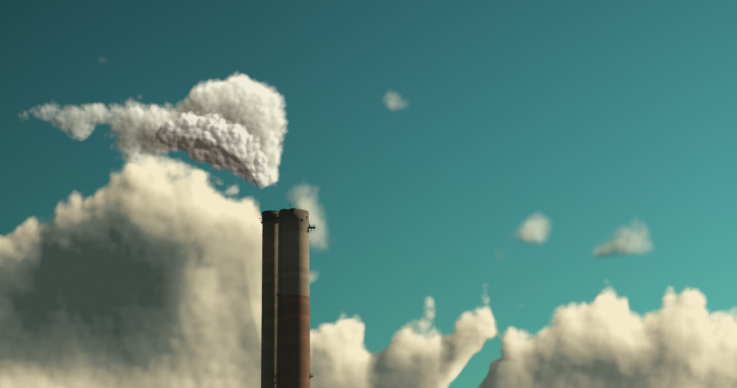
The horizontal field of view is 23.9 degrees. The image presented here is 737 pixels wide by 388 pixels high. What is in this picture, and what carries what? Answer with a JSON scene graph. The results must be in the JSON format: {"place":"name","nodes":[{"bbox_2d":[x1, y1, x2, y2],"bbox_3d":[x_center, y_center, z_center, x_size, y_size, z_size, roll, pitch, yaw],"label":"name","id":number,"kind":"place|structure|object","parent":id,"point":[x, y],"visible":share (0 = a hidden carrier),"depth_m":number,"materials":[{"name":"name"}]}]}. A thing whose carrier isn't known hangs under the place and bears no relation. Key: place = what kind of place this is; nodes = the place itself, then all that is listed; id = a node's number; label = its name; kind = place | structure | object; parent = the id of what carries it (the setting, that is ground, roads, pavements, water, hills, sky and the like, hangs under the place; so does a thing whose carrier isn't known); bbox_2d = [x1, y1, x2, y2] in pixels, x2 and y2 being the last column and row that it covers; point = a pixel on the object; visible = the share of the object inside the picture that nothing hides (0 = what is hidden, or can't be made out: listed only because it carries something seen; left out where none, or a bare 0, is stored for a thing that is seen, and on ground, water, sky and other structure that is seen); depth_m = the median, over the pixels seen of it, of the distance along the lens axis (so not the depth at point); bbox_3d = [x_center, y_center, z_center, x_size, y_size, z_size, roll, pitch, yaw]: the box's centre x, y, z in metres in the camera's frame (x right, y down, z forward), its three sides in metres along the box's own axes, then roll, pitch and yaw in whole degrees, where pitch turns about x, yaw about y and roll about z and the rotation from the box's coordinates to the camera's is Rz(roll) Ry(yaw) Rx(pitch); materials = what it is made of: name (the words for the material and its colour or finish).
{"place":"outdoors","nodes":[
{"label":"outdoors","id":0,"kind":"place"},
{"bbox_2d":[259,210,278,387],"bbox_3d":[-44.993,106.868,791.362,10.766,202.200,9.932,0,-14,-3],"label":"smokestack","id":1,"kind":"object","parent":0,"point":[269,221],"visible":0.75,"depth_m":801.95,"materials":[{"name":"concrete"}]},
{"bbox_2d":[274,205,315,387],"bbox_3d":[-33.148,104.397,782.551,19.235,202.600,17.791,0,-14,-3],"label":"smokestack","id":2,"kind":"object","parent":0,"point":[293,337],"visible":1,"depth_m":790.00,"materials":[{"name":"concrete"}]},
{"bbox_2d":[0,0,736,387],"label":"sky","id":3,"kind":"structure","parent":0,"point":[494,193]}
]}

